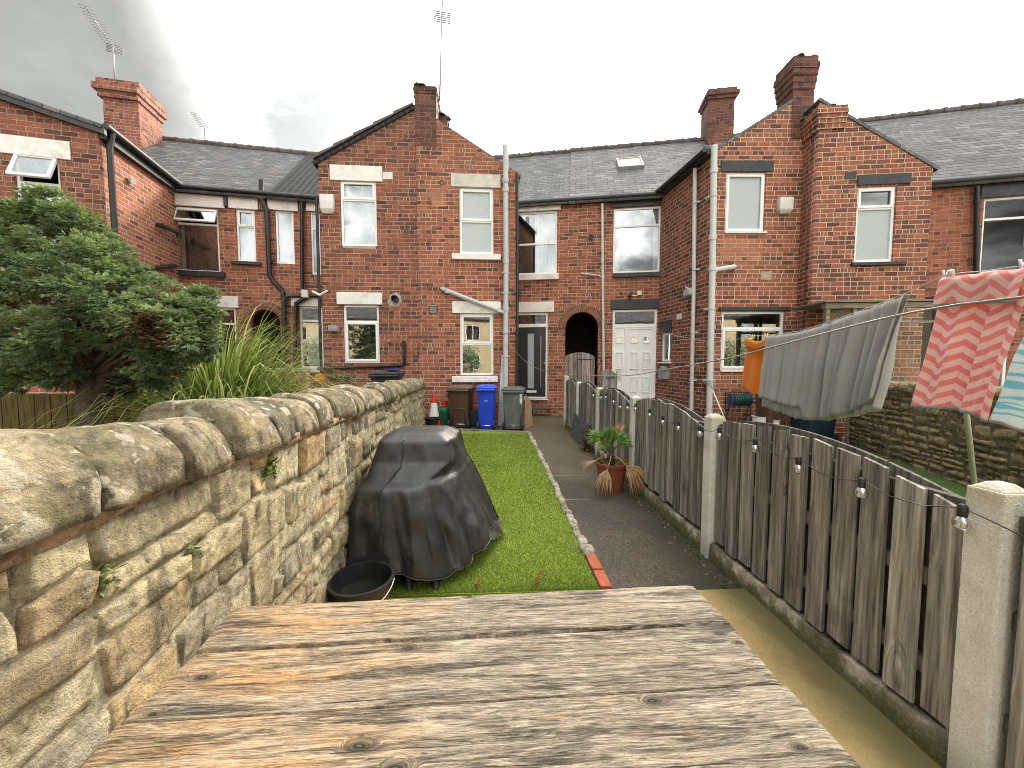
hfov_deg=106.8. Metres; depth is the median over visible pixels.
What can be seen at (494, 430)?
lawn end strip
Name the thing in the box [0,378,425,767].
garden wall
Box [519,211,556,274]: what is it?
window
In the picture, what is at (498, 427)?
bin stand
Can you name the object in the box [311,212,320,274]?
window
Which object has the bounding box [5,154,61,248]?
window
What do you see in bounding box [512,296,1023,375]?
clothes line
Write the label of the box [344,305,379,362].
window
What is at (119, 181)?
terraced house
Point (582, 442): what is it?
dead fern
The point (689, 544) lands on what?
moss crumbs
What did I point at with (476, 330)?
window
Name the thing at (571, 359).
passage gate
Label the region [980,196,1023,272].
window
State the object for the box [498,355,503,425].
leaning board
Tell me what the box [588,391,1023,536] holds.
festoon lights
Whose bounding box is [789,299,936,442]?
lean to
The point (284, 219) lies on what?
window
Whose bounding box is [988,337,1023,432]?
zebra towel
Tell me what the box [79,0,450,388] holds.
terraced house
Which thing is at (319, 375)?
flower ornament
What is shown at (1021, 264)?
clothes peg
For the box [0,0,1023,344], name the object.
sky
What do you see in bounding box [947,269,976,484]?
line prop
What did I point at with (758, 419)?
bucket
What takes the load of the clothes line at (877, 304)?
attached to the line prop
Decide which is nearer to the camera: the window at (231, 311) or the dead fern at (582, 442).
the dead fern at (582, 442)
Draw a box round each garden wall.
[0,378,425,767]
[849,381,1023,488]
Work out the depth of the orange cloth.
4.81 m
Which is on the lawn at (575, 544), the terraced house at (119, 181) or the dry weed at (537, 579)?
the dry weed at (537, 579)
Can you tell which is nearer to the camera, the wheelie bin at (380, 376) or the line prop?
the line prop
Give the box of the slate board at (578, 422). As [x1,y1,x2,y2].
[571,413,589,446]
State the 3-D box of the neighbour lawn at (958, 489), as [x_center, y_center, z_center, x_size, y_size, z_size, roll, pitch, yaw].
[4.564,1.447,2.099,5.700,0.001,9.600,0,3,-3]
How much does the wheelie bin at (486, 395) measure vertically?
1.021 m
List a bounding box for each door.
[518,313,547,399]
[612,309,656,398]
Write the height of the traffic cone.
0.800 m
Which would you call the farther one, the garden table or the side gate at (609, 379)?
the side gate at (609, 379)
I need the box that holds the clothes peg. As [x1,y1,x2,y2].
[1018,259,1023,268]
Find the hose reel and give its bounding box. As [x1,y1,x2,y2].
[726,392,752,420]
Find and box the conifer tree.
[0,182,228,425]
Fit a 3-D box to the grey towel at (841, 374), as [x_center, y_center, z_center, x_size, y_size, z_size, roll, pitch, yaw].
[2.966,-0.164,3.673,0.226,1.085,1.792,0,3,8]
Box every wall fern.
[96,557,126,596]
[184,536,202,560]
[262,451,280,480]
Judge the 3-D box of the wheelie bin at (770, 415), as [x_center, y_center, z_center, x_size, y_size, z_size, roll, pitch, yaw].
[5.184,0.567,7.614,0.420,1.094,0.562,0,3,-6]
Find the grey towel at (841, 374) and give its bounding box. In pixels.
[758,294,908,419]
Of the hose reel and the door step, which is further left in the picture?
the door step
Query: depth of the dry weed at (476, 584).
2.58 m
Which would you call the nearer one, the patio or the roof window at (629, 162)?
the patio
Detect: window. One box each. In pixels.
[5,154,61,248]
[174,206,220,271]
[214,308,236,366]
[236,209,255,261]
[275,210,294,263]
[300,306,323,367]
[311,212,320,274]
[340,180,376,245]
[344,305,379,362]
[459,188,493,253]
[460,314,493,374]
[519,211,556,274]
[613,206,660,272]
[616,156,644,169]
[662,332,671,361]
[720,312,783,369]
[725,173,764,231]
[854,186,894,261]
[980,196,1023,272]
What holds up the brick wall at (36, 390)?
on the left yard
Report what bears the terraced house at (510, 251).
on the ground
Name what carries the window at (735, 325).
in the terraced house at (702, 237)
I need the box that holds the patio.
[389,589,941,767]
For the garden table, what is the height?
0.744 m
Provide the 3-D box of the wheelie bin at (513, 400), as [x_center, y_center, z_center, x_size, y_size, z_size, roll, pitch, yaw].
[0.035,0.546,8.693,0.520,0.985,0.623,0,3,5]
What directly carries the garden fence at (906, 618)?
on the ground
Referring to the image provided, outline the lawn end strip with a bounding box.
[459,428,528,432]
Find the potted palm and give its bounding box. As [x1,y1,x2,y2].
[579,422,645,497]
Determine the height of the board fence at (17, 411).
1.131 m
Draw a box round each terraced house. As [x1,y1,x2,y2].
[0,89,182,366]
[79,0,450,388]
[416,111,606,424]
[569,52,820,426]
[714,97,1023,385]
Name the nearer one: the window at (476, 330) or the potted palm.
the potted palm
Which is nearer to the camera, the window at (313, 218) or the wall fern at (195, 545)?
the wall fern at (195, 545)
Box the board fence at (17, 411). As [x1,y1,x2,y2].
[0,390,303,428]
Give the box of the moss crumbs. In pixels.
[544,428,739,588]
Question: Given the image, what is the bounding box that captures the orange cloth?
[741,337,765,393]
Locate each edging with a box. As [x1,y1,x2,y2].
[528,432,587,545]
[580,544,611,589]
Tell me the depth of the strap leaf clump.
4.60 m
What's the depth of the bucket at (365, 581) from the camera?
2.34 m
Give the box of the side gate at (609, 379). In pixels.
[599,370,620,389]
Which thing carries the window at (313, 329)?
in the terraced house at (335, 225)
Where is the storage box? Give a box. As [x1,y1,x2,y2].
[470,409,478,426]
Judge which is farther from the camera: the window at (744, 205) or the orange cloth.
the window at (744, 205)
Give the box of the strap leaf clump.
[4,281,381,428]
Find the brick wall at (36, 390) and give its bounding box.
[8,368,310,393]
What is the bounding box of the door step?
[532,407,550,415]
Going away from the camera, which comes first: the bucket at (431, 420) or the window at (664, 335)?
the bucket at (431, 420)
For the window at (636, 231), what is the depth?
11.27 m
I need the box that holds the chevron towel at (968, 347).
[910,268,1023,422]
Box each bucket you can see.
[327,561,394,602]
[424,417,439,424]
[751,415,765,422]
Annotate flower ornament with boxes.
[315,372,326,384]
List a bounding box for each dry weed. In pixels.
[473,576,481,587]
[534,569,544,585]
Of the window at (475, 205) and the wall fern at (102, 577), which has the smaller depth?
the wall fern at (102, 577)
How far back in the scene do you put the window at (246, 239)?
10.36 m
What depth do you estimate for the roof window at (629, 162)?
12.37 m
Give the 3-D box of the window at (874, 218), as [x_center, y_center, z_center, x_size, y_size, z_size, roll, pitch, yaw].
[7.543,-3.323,8.258,0.807,1.591,0.779,0,3,5]
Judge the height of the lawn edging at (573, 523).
0.094 m
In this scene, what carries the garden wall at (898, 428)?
on the ground
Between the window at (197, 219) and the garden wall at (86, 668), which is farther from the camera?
the window at (197, 219)
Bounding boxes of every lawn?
[390,430,598,597]
[856,447,966,496]
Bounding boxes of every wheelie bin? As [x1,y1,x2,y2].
[368,370,404,382]
[446,385,474,428]
[476,384,496,429]
[501,386,525,430]
[755,394,783,424]
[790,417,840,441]
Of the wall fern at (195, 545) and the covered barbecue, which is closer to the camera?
the wall fern at (195, 545)
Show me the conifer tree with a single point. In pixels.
(97, 291)
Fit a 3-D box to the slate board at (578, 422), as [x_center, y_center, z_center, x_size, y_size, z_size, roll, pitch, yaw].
[1.277,0.876,7.205,0.082,0.486,1.321,0,3,-3]
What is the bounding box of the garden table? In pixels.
[81,586,860,767]
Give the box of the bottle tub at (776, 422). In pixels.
[773,420,780,424]
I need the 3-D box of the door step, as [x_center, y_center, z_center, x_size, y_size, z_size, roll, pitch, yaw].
[0.793,0.801,10.835,0.600,0.240,0.320,1,3,8]
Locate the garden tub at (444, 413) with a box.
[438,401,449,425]
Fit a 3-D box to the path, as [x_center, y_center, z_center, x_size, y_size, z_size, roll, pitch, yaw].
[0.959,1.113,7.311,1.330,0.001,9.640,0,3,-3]
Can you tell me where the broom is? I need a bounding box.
[702,380,725,420]
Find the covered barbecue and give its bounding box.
[346,425,503,590]
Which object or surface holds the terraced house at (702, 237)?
on the ground
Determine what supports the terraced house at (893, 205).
on the ground
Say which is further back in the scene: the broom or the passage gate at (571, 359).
the passage gate at (571, 359)
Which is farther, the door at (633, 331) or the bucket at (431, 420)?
the door at (633, 331)
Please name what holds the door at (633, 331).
in the terraced house at (702, 237)
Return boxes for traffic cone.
[429,393,440,424]
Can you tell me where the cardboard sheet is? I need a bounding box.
[525,395,532,428]
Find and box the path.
[523,413,737,589]
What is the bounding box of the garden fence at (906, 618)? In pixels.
[563,375,1023,767]
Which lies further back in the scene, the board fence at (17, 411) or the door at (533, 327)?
the door at (533, 327)
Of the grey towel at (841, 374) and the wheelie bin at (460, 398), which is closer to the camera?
the grey towel at (841, 374)
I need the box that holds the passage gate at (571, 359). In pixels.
[565,352,594,383]
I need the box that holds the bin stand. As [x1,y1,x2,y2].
[456,425,523,430]
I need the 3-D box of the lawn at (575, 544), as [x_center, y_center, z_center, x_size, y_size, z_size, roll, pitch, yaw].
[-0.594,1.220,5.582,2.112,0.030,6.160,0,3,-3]
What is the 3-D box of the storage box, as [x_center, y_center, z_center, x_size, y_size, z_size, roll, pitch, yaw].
[-0.890,0.809,9.109,0.320,0.390,0.330,0,3,-3]
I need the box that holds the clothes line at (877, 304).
[662,265,1023,341]
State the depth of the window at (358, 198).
8.97 m
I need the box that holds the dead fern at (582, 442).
[579,426,594,452]
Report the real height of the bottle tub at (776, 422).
0.412 m
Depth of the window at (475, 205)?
9.06 m
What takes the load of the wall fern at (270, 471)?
attached to the garden wall at (86, 668)
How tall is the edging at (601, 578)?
0.103 m
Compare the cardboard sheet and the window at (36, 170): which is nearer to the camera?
the window at (36, 170)
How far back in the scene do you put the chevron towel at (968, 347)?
2.35 m

